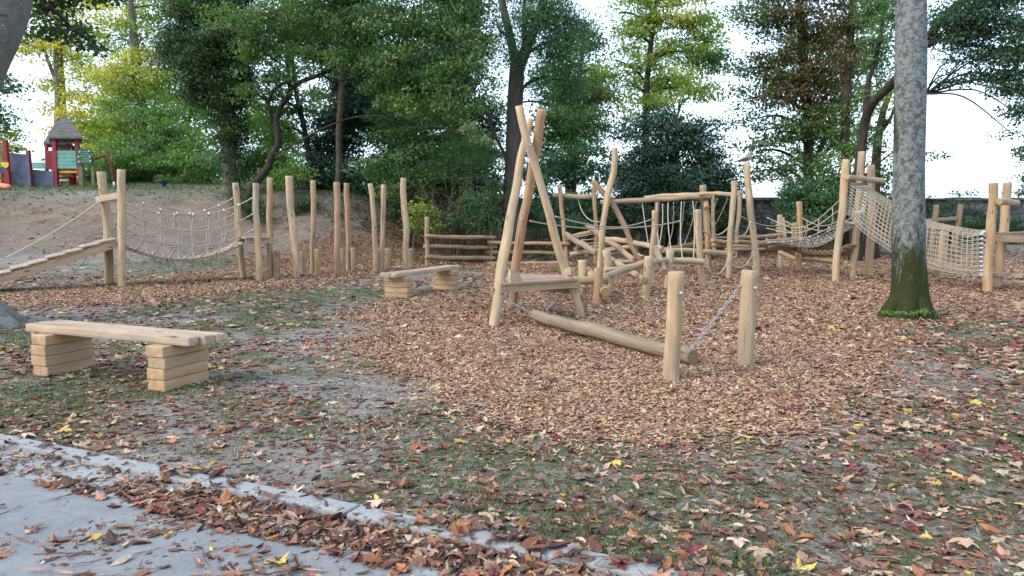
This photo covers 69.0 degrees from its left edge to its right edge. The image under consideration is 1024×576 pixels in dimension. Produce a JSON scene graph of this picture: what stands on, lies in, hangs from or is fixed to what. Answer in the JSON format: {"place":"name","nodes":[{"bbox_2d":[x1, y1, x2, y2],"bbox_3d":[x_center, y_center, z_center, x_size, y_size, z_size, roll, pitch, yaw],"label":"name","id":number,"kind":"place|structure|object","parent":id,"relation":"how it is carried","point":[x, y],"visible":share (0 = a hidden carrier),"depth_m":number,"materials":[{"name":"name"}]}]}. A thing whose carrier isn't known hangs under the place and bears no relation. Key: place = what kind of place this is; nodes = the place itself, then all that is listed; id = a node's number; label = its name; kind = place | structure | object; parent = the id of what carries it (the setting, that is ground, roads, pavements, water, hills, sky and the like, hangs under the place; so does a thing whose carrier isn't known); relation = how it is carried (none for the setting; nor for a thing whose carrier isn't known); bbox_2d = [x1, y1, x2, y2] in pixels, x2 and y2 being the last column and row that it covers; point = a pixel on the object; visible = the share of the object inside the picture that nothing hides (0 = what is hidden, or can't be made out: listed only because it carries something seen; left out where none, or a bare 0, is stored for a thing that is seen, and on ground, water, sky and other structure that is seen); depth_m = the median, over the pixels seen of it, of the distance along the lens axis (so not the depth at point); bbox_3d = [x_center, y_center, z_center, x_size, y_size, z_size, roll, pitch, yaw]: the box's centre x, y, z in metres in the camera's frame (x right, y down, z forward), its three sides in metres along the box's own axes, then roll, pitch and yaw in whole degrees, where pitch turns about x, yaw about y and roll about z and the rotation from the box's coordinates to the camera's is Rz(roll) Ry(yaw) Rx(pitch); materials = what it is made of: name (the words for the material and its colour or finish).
{"place":"outdoors","nodes":[
{"label":"outdoors","id":0,"kind":"place"},
{"bbox_2d":[0,475,428,575],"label":"path","id":1,"kind":"structure","parent":0,"point":[58,518],"depth_m":3.42,"materials":[{"name":"concrete"}]},
{"bbox_2d":[0,180,1023,575],"bbox_3d":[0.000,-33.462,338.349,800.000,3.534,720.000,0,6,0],"label":"ground","id":2,"kind":"structure","parent":0,"point":[16,220],"depth_m":5.59,"materials":[{"name":"soil"}]},
{"bbox_2d":[0,162,8,182],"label":"climbing board","id":3,"kind":"object","parent":2,"relation":"on","point":[5,165],"visible":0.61,"depth_m":30.08,"materials":[{"name":"yellow paint"}]},
{"bbox_2d":[0,183,11,189],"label":"tunnel slide","id":4,"kind":"object","parent":2,"relation":"on","point":[4,185],"visible":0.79,"depth_m":28.46,"materials":[{"name":"orange plastic"}]},
{"bbox_2d":[0,73,38,181],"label":"broadleaf tree","id":5,"kind":"object","parent":2,"relation":"on","point":[6,128],"visible":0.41,"depth_m":35.62,"materials":[{"name":"green plant"}]},
{"bbox_2d":[2,114,82,186],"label":"play tower","id":6,"kind":"structure","parent":2,"relation":"on","point":[63,133],"depth_m":30.57,"materials":[{"name":"red paint"},{"name":"green plastic"},{"name":"grey roof shingles"}]},
{"bbox_2d":[0,0,127,328],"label":"plane tree","id":7,"kind":"object","parent":2,"relation":"on","point":[16,16],"visible":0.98,"depth_m":10.89,"materials":[{"name":"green plant"}]},
{"bbox_2d":[15,0,128,179],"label":"maple tree","id":8,"kind":"object","parent":2,"relation":"on","point":[59,51],"visible":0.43,"depth_m":40.41,"materials":[{"name":"yellow plant"}]},
{"bbox_2d":[77,149,95,187],"bbox_3d":[-17.270,-4.807,30.219,0.649,1.656,0.269,0,6,0],"label":"notice board","id":9,"kind":"object","parent":2,"relation":"on","point":[84,156],"visible":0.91,"depth_m":30.18,"materials":[{"name":"wood"}]},
{"bbox_2d":[41,63,149,171],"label":"distant tree","id":10,"kind":"object","parent":2,"relation":"on","point":[83,142],"visible":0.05,"depth_m":63.66,"materials":[{"name":"green plant"}]},
{"bbox_2d":[95,154,114,186],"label":"climbing arch","id":11,"kind":"structure","parent":2,"relation":"on","point":[110,163],"depth_m":30.82,"materials":[{"name":"red paint"}]},
{"bbox_2d":[26,320,224,391],"bbox_3d":[-3.590,0.643,6.838,2.145,0.559,0.501,2,6,23],"label":"bench","id":12,"kind":"object","parent":2,"relation":"on","point":[178,358],"visible":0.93,"depth_m":6.68,"materials":[{"name":"brown wood"}]},
{"bbox_2d":[71,0,213,181],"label":"maple tree","id":13,"kind":"object","parent":2,"relation":"on","point":[142,82],"visible":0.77,"depth_m":36.37,"materials":[{"name":"green plant"}]},
{"bbox_2d":[76,116,249,182],"bbox_3d":[-17.367,-6.471,35.979,12.731,3.450,4.266,4,7,33],"label":"broadleaf tree","id":14,"kind":"object","parent":2,"relation":"on","point":[197,165],"visible":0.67,"depth_m":34.51,"materials":[{"name":"green plant"}]},
{"bbox_2d":[146,74,220,179],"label":"distant tree","id":15,"kind":"object","parent":2,"relation":"on","point":[205,126],"visible":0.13,"depth_m":60.31,"materials":[{"name":"green plant"}]},
{"bbox_2d":[140,0,269,194],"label":"ivy clad tree","id":16,"kind":"object","parent":2,"relation":"on","point":[201,61],"visible":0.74,"depth_m":25.95,"materials":[{"name":"green plant"}]},
{"bbox_2d":[0,180,488,264],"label":"bank weeds","id":17,"kind":"object","parent":2,"relation":"on","point":[135,186],"visible":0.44,"depth_m":27.46,"materials":[{"name":"green plant"}]},
{"bbox_2d":[222,183,273,230],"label":"shrub","id":18,"kind":"object","parent":2,"relation":"on","point":[262,208],"visible":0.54,"depth_m":24.58,"materials":[{"name":"green plant"}]},
{"bbox_2d":[217,98,314,180],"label":"distant tree","id":19,"kind":"object","parent":2,"relation":"on","point":[296,154],"visible":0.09,"depth_m":56.88,"materials":[{"name":"green plant"}]},
{"bbox_2d":[266,177,273,277],"bbox_3d":[-5.737,-1.344,17.667,0.200,2.526,0.173,0,6,0],"label":"wooden pole","id":20,"kind":"object","parent":2,"relation":"on","point":[269,225],"visible":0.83,"depth_m":17.60,"materials":[{"name":"brown wood"}]},
{"bbox_2d":[273,250,279,277],"bbox_3d":[-5.582,-0.488,17.690,0.171,0.818,0.177,0,6,0],"label":"stepping stump","id":21,"kind":"object","parent":2,"relation":"on","point":[276,271],"visible":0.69,"depth_m":17.62,"materials":[{"name":"brown wood"}]},
{"bbox_2d":[285,176,299,277],"bbox_3d":[-5.195,-1.360,17.663,0.284,2.573,0.191,0,6,0],"label":"wooden pole","id":22,"kind":"object","parent":2,"relation":"on","point":[292,228],"visible":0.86,"depth_m":17.59,"materials":[{"name":"brown wood"}]},
{"bbox_2d":[239,0,347,189],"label":"slender tree","id":23,"kind":"object","parent":2,"relation":"on","point":[288,111],"visible":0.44,"depth_m":27.67,"materials":[{"name":"green plant"}]},
{"bbox_2d":[0,447,596,575],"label":"gutter","id":24,"kind":"object","parent":2,"relation":"on","point":[72,474],"visible":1,"depth_m":4.32,"materials":[{"name":"concrete"}]},
{"bbox_2d":[278,195,324,214],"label":"shrub","id":25,"kind":"object","parent":2,"relation":"on","point":[303,204],"visible":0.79,"depth_m":24.62,"materials":[{"name":"green plant"}]},
{"bbox_2d":[300,252,305,274],"bbox_3d":[-5.197,-0.525,18.479,0.148,0.728,0.134,0,6,0],"label":"stepping stump","id":26,"kind":"object","parent":2,"relation":"on","point":[302,264],"visible":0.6,"depth_m":18.43,"materials":[{"name":"brown wood"}]},
{"bbox_2d":[310,180,316,272],"bbox_3d":[-5.078,-1.477,19.029,0.203,2.530,0.155,0,6,0],"label":"wooden pole","id":27,"kind":"object","parent":2,"relation":"on","point":[313,218],"visible":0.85,"depth_m":18.96,"materials":[{"name":"brown wood"}]},
{"bbox_2d":[314,249,320,273],"bbox_3d":[-4.888,-0.587,18.747,0.191,0.801,0.185,0,6,0],"label":"stepping stump","id":28,"kind":"object","parent":2,"relation":"on","point":[317,253],"visible":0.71,"depth_m":18.67,"materials":[{"name":"brown wood"}]},
{"bbox_2d":[333,182,340,272],"bbox_3d":[-4.457,-1.456,19.027,0.192,2.481,0.197,0,6,0],"label":"wooden pole","id":29,"kind":"object","parent":2,"relation":"on","point":[337,221],"visible":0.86,"depth_m":18.96,"materials":[{"name":"brown wood"}]},
{"bbox_2d":[293,64,384,192],"bbox_3d":[-6.561,-6.509,29.296,4.469,5.695,5.262,0,6,0],"label":"yew tree","id":30,"kind":"object","parent":2,"relation":"on","point":[321,160],"visible":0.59,"depth_m":28.72,"materials":[{"name":"green plant"}]},
{"bbox_2d":[340,248,344,271],"bbox_3d":[-4.408,-0.644,19.404,0.128,0.786,0.127,0,6,0],"label":"stepping stump","id":31,"kind":"object","parent":2,"relation":"on","point":[342,250],"visible":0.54,"depth_m":19.35,"materials":[{"name":"brown wood"}]},
{"bbox_2d":[184,0,510,219],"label":"crooked tree","id":32,"kind":"object","parent":2,"relation":"on","point":[357,25],"visible":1,"depth_m":21.80,"materials":[{"name":"green plant"}]},
{"bbox_2d":[344,183,351,270],"bbox_3d":[-4.373,-1.547,19.868,0.189,2.492,0.151,4,7,36],"label":"wooden pole","id":33,"kind":"object","parent":2,"relation":"on","point":[347,223],"visible":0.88,"depth_m":19.80,"materials":[{"name":"brown wood"}]},
{"bbox_2d":[350,247,355,270],"bbox_3d":[-4.208,-0.683,19.796,0.153,0.789,0.152,0,6,0],"label":"stepping stump","id":34,"kind":"object","parent":2,"relation":"on","point":[353,258],"visible":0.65,"depth_m":19.73,"materials":[{"name":"brown wood"}]},
{"bbox_2d":[302,0,406,192],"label":"slender tree","id":35,"kind":"object","parent":2,"relation":"on","point":[338,176],"visible":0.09,"depth_m":26.42,"materials":[{"name":"green plant"}]},
{"bbox_2d":[0,433,712,575],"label":"kerb","id":36,"kind":"structure","parent":2,"relation":"on","point":[308,501],"depth_m":3.82,"materials":[{"name":"concrete"}]},
{"bbox_2d":[368,183,377,270],"bbox_3d":[-3.669,-1.519,19.673,0.230,2.478,0.154,0,6,0],"label":"wooden pole","id":37,"kind":"object","parent":2,"relation":"on","point":[374,225],"visible":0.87,"depth_m":19.60,"materials":[{"name":"brown wood"}]},
{"bbox_2d":[377,248,383,270],"bbox_3d":[-3.513,-0.691,19.947,0.190,0.770,0.200,0,6,0],"label":"stepping stump","id":38,"kind":"object","parent":2,"relation":"on","point":[380,264],"visible":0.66,"depth_m":19.86,"materials":[{"name":"brown wood"}]},
{"bbox_2d":[380,185,385,268],"bbox_3d":[-3.490,-1.553,20.110,0.220,2.456,0.153,0,6,0],"label":"wooden pole","id":39,"kind":"object","parent":2,"relation":"on","point":[383,214],"visible":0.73,"depth_m":20.04,"materials":[{"name":"brown wood"}]},
{"bbox_2d":[385,248,391,268],"bbox_3d":[-3.406,-0.731,20.484,0.187,0.743,0.180,0,6,0],"label":"stepping stump","id":40,"kind":"object","parent":2,"relation":"on","point":[388,257],"visible":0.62,"depth_m":20.41,"materials":[{"name":"brown wood"}]},
{"bbox_2d":[361,189,424,228],"bbox_3d":[-4.155,-2.814,26.118,1.796,1.693,3.072,-4,7,-35],"label":"shrub","id":41,"kind":"object","parent":2,"relation":"on","point":[395,208],"visible":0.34,"depth_m":25.30,"materials":[{"name":"green plant"}]},
{"bbox_2d":[295,5,499,136],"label":"distant tree","id":42,"kind":"object","parent":2,"relation":"on","point":[319,106],"visible":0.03,"depth_m":61.79,"materials":[{"name":"green plant"}]},
{"bbox_2d":[344,45,451,199],"bbox_3d":[-4.009,-6.562,28.918,4.913,6.535,6.802,0,6,0],"label":"yew tree","id":43,"kind":"object","parent":2,"relation":"on","point":[358,183],"visible":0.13,"depth_m":28.69,"materials":[{"name":"green plant"}]},
{"bbox_2d":[335,92,480,246],"bbox_3d":[-3.374,-3.741,24.244,4.833,5.088,3.839,0,6,0],"label":"maple tree","id":44,"kind":"object","parent":2,"relation":"on","point":[391,173],"visible":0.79,"depth_m":23.75,"materials":[{"name":"green plant"}]},
{"bbox_2d":[408,249,412,267],"bbox_3d":[-2.864,-0.762,21.051,0.151,0.701,0.150,0,6,0],"label":"stepping stump","id":45,"kind":"object","parent":2,"relation":"on","point":[410,263],"visible":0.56,"depth_m":20.99,"materials":[{"name":"brown wood"}]},
{"bbox_2d":[380,265,459,297],"bbox_3d":[-1.680,-0.092,14.304,0.501,0.559,2.428,3,6,25],"label":"bench","id":46,"kind":"object","parent":2,"relation":"on","point":[398,284],"visible":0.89,"depth_m":13.71,"materials":[{"name":"brown wood"}]},
{"bbox_2d":[396,194,453,263],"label":"maple sapling","id":47,"kind":"object","parent":2,"relation":"on","point":[414,223],"visible":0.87,"depth_m":22.64,"materials":[{"name":"green plant"}]},
{"bbox_2d":[390,136,523,262],"bbox_3d":[-1.476,-2.740,23.354,4.736,4.092,2.986,0,6,0],"label":"bare stemmed shrub","id":48,"kind":"object","parent":2,"relation":"on","point":[469,151],"visible":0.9,"depth_m":23.15,"materials":[{"name":"green plant"}]},
{"bbox_2d":[413,0,500,252],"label":"slender tree","id":49,"kind":"object","parent":2,"relation":"on","point":[481,10],"visible":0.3,"depth_m":24.76,"materials":[{"name":"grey plant"}]},
{"bbox_2d":[414,20,505,206],"bbox_3d":[-1.730,-6.864,28.604,4.004,7.821,5.447,0,6,0],"label":"yew tree","id":50,"kind":"object","parent":2,"relation":"on","point":[495,120],"visible":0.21,"depth_m":27.84,"materials":[{"name":"green plant"}]},
{"bbox_2d":[430,173,511,262],"bbox_3d":[-1.225,-2.200,23.459,2.708,2.891,2.123,0,6,0],"label":"shrub","id":51,"kind":"object","parent":2,"relation":"on","point":[476,207],"visible":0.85,"depth_m":23.16,"materials":[{"name":"green plant"}]},
{"bbox_2d":[0,183,1023,575],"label":"fallen leaves","id":52,"kind":"object","parent":2,"relation":"on","point":[218,509],"visible":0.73,"depth_m":4.60,"materials":[{"name":"brown plant"}]},
{"bbox_2d":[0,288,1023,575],"bbox_3d":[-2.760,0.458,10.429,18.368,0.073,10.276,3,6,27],"label":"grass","id":53,"kind":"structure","parent":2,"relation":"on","point":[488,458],"depth_m":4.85,"materials":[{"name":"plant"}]},
{"bbox_2d":[0,210,1023,480],"bbox_3d":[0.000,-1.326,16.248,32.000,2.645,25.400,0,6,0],"label":"wood chip bed","id":54,"kind":"object","parent":2,"relation":"on","point":[328,251],"visible":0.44,"depth_m":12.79,"materials":[{"name":"brown wood"}]},
{"bbox_2d":[0,169,276,285],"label":"rope bridge","id":55,"kind":"structure","parent":54,"relation":"on","point":[107,244],"depth_m":15.93,"materials":[{"name":"brown wood"}]},
{"bbox_2d":[400,178,409,268],"bbox_3d":[-2.958,-1.696,20.603,0.244,2.679,0.195,0,6,0],"label":"wooden pole","id":56,"kind":"object","parent":54,"relation":"on","point":[405,218],"visible":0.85,"depth_m":20.52,"materials":[{"name":"brown wood"}]},
{"bbox_2d":[423,185,635,265],"bbox_3d":[0.632,-1.823,22.391,6.504,2.564,8.367,0,6,0],"label":"log rail frame","id":57,"kind":"object","parent":54,"relation":"on","point":[617,248],"visible":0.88,"depth_m":22.42,"materials":[{"name":"brown wood"}]},
{"bbox_2d":[489,105,585,326],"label":"tripod tower","id":58,"kind":"structure","parent":54,"relation":"on","point":[514,282],"depth_m":10.58,"materials":[{"name":"brown wood"}]},
{"bbox_2d":[555,216,652,227],"bbox_3d":[1.841,-1.232,13.871,0.218,0.240,7.018,2,6,22],"label":"hand rope","id":59,"kind":"object","parent":58,"relation":"attached to","point":[599,225],"visible":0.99,"depth_m":13.38,"materials":[{"name":"fabric"}]},
{"bbox_2d":[529,220,679,228],"bbox_3d":[1.866,-1.157,13.486,0.182,0.186,5.366,4,7,38],"label":"hand rope","id":60,"kind":"object","parent":58,"relation":"attached to","point":[604,228],"visible":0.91,"depth_m":13.32,"materials":[{"name":"fabric"}]},
{"bbox_2d":[503,285,740,364],"bbox_3d":[1.018,0.222,8.794,1.141,0.799,4.116,-2,6,-22],"label":"balance log","id":61,"kind":"object","parent":58,"relation":"hanging from","point":[688,355],"visible":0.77,"depth_m":8.41,"materials":[{"name":"brown wood"}]},
{"bbox_2d":[328,186,834,260],"bbox_3d":[3.734,-2.450,26.735,19.586,2.708,7.438,0,6,0],"label":"ground cover","id":62,"kind":"object","parent":54,"relation":"on","point":[662,244],"visible":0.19,"depth_m":25.60,"materials":[{"name":"green plant"}]},
{"bbox_2d":[533,210,704,304],"bbox_3d":[2.369,-0.675,14.778,2.438,1.760,5.446,3,6,24],"label":"log scramble","id":63,"kind":"object","parent":54,"relation":"on","point":[599,280],"visible":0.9,"depth_m":13.89,"materials":[{"name":"brown wood"}]},
{"bbox_2d":[662,271,684,381],"bbox_3d":[1.451,0.426,6.693,0.175,1.151,0.182,0,6,0],"label":"support post","id":64,"kind":"object","parent":54,"relation":"on","point":[673,337],"visible":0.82,"depth_m":6.64,"materials":[{"name":"brown wood"}]},
{"bbox_2d":[695,163,761,285],"bbox_3d":[4.837,-1.398,16.848,0.507,2.992,3.364,5,7,39],"label":"rope step course","id":65,"kind":"object","parent":54,"relation":"on","point":[730,228],"visible":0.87,"depth_m":17.45,"materials":[{"name":"brown wood"}]},
{"bbox_2d":[734,151,752,162],"bbox_3d":[5.543,-3.129,17.829,0.474,0.282,0.189,0,6,0],"label":"dove","id":66,"kind":"object","parent":65,"relation":"on","point":[748,157],"visible":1,"depth_m":17.79,"materials":[{"name":"white"}]},
{"bbox_2d":[737,269,757,365],"bbox_3d":[2.309,0.380,7.307,0.181,1.122,0.182,0,6,0],"label":"support post","id":67,"kind":"object","parent":54,"relation":"on","point":[747,316],"visible":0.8,"depth_m":7.24,"materials":[{"name":"brown wood"}]},
{"bbox_2d":[710,201,831,270],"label":"log platform","id":68,"kind":"structure","parent":54,"relation":"on","point":[798,258],"depth_m":19.72,"materials":[{"name":"brown wood"}]},
{"bbox_2d":[766,197,865,247],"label":"net bridge","id":69,"kind":"structure","parent":68,"relation":"attached to","point":[821,240],"depth_m":17.77,"materials":[{"name":"fabric"}]},
{"bbox_2d":[794,244,857,255],"bbox_3d":[7.758,-0.982,18.675,0.483,0.372,1.965,-2,6,-19],"label":"thick rope","id":70,"kind":"object","parent":68,"relation":"hanging from","point":[815,252],"visible":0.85,"depth_m":18.34,"materials":[{"name":"beige fabric"}]},
{"bbox_2d":[878,308,936,316],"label":"ivy sprouts","id":71,"kind":"object","parent":54,"relation":"on","point":[926,311],"visible":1,"depth_m":10.32,"materials":[{"name":"green plant"}]},
{"bbox_2d":[876,0,940,320],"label":"mossy tree","id":72,"kind":"object","parent":54,"relation":"on","point":[909,289],"visible":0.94,"depth_m":10.53,"materials":[{"name":"grey plant"}]},
{"bbox_2d":[927,265,940,275],"bbox_3d":[9.264,-0.405,16.538,0.190,0.201,0.818,1,6,8],"label":"ground log","id":73,"kind":"object","parent":54,"relation":"on","point":[931,271],"visible":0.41,"depth_m":16.16,"materials":[{"name":"brown wood"}]},
{"bbox_2d":[476,0,603,260],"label":"ash tree","id":74,"kind":"object","parent":2,"relation":"on","point":[531,22],"visible":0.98,"depth_m":23.27,"materials":[{"name":"green plant"}]},
{"bbox_2d":[472,17,632,193],"bbox_3d":[1.686,-6.952,31.500,7.427,9.591,7.271,0,6,0],"label":"broadleaf tree","id":75,"kind":"object","parent":2,"relation":"on","point":[570,169],"visible":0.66,"depth_m":31.15,"materials":[{"name":"green plant"}]},
{"bbox_2d":[482,33,622,192],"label":"distant tree","id":76,"kind":"object","parent":2,"relation":"on","point":[503,165],"visible":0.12,"depth_m":58.63,"materials":[{"name":"green plant"}]},
{"bbox_2d":[519,173,598,250],"bbox_3d":[1.456,-2.665,26.063,3.098,2.844,2.610,3,7,31],"label":"shrub","id":77,"kind":"object","parent":2,"relation":"on","point":[535,210],"visible":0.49,"depth_m":25.90,"materials":[{"name":"green plant"}]},
{"bbox_2d":[536,187,747,254],"bbox_3d":[4.509,-2.351,26.634,7.979,2.521,3.074,1,6,9],"label":"shrub","id":78,"kind":"object","parent":2,"relation":"on","point":[630,216],"visible":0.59,"depth_m":26.48,"materials":[{"name":"green plant"}]},
{"bbox_2d":[591,148,741,273],"bbox_3d":[4.456,-2.043,21.227,3.814,3.394,11.858,2,6,18],"label":"rope traverse","id":79,"kind":"object","parent":2,"relation":"on","point":[703,195],"visible":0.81,"depth_m":18.86,"materials":[{"name":"brown wood"}]},
{"bbox_2d":[602,21,732,162],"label":"distant tree","id":80,"kind":"object","parent":2,"relation":"on","point":[669,95],"visible":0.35,"depth_m":56.28,"materials":[{"name":"green plant"}]},
{"bbox_2d":[594,0,742,163],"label":"maple tree","id":81,"kind":"object","parent":2,"relation":"on","point":[650,26],"visible":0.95,"depth_m":32.83,"materials":[{"name":"green plant"}]},
{"bbox_2d":[596,103,761,246],"bbox_3d":[6.045,-3.994,27.541,6.016,5.760,4.358,2,6,23],"label":"yew tree","id":82,"kind":"object","parent":2,"relation":"on","point":[639,178],"visible":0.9,"depth_m":27.12,"materials":[{"name":"green plant"}]},
{"bbox_2d":[436,197,1023,243],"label":"stone wall","id":83,"kind":"structure","parent":2,"relation":"on","point":[763,210],"depth_m":31.05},
{"bbox_2d":[926,189,1023,244],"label":"ivy","id":84,"kind":"object","parent":83,"relation":"attached to","point":[969,224],"visible":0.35,"depth_m":30.74,"materials":[{"name":"green plant"}]},
{"bbox_2d":[712,0,870,244],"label":"maple tree","id":85,"kind":"object","parent":2,"relation":"on","point":[803,75],"visible":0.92,"depth_m":28.34,"materials":[{"name":"green plant"}]},
{"bbox_2d":[770,160,850,257],"bbox_3d":[10.704,-2.817,26.372,2.964,3.548,3.867,2,6,19],"label":"shrub","id":86,"kind":"object","parent":2,"relation":"on","point":[815,199],"visible":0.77,"depth_m":26.02,"materials":[{"name":"green plant"}]},
{"bbox_2d":[750,5,890,170],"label":"distant tree","id":87,"kind":"object","parent":2,"relation":"on","point":[854,127],"visible":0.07,"depth_m":54.47,"materials":[{"name":"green plant"}]},
{"bbox_2d":[799,0,893,251],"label":"maple tree","id":88,"kind":"object","parent":2,"relation":"on","point":[847,106],"visible":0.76,"depth_m":27.19,"materials":[{"name":"green plant"}]},
{"bbox_2d":[825,171,892,256],"bbox_3d":[12.359,-2.603,26.125,2.831,3.160,2.692,0,6,0],"label":"shrub","id":89,"kind":"object","parent":2,"relation":"on","point":[887,187],"visible":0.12,"depth_m":25.88,"materials":[{"name":"green plant"}]},
{"bbox_2d":[845,54,893,259],"bbox_3d":[12.225,-4.149,24.552,2.105,6.843,2.149,0,6,0],"label":"dark trunked tree","id":90,"kind":"object","parent":2,"relation":"on","point":[883,121],"visible":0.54,"depth_m":24.55,"materials":[{"name":"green plant"}]},
{"bbox_2d":[831,151,1023,290],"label":"net tunnel frame","id":91,"kind":"object","parent":2,"relation":"on","point":[1003,236],"visible":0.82,"depth_m":15.87,"materials":[{"name":"brown wood"}]},
{"bbox_2d":[839,0,1023,260],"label":"dark trunked tree","id":92,"kind":"object","parent":2,"relation":"on","point":[959,31],"visible":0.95,"depth_m":17.65,"materials":[{"name":"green plant"}]},
{"bbox_2d":[928,204,963,274],"bbox_3d":[12.511,-1.725,24.012,3.108,2.052,11.773,4,7,32],"label":"rail frame","id":93,"kind":"object","parent":2,"relation":"on","point":[957,218],"visible":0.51,"depth_m":27.89,"materials":[{"name":"brown wood"}]},
{"bbox_2d":[999,116,1023,197],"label":"broadleaf tree","id":94,"kind":"object","parent":2,"relation":"on","point":[1021,156],"visible":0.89,"depth_m":24.30,"materials":[{"name":"green plant"}]},
{"bbox_2d":[1014,301,1023,308],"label":"stepping stump","id":95,"kind":"object","parent":2,"relation":"on","point":[1019,305],"visible":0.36,"depth_m":11.70,"materials":[{"name":"brown wood"}]},
{"bbox_2d":[0,0,1023,197],"label":"sky","id":96,"kind":"structure","parent":0,"point":[954,124],"materials":[{"name":"white"}]}
]}

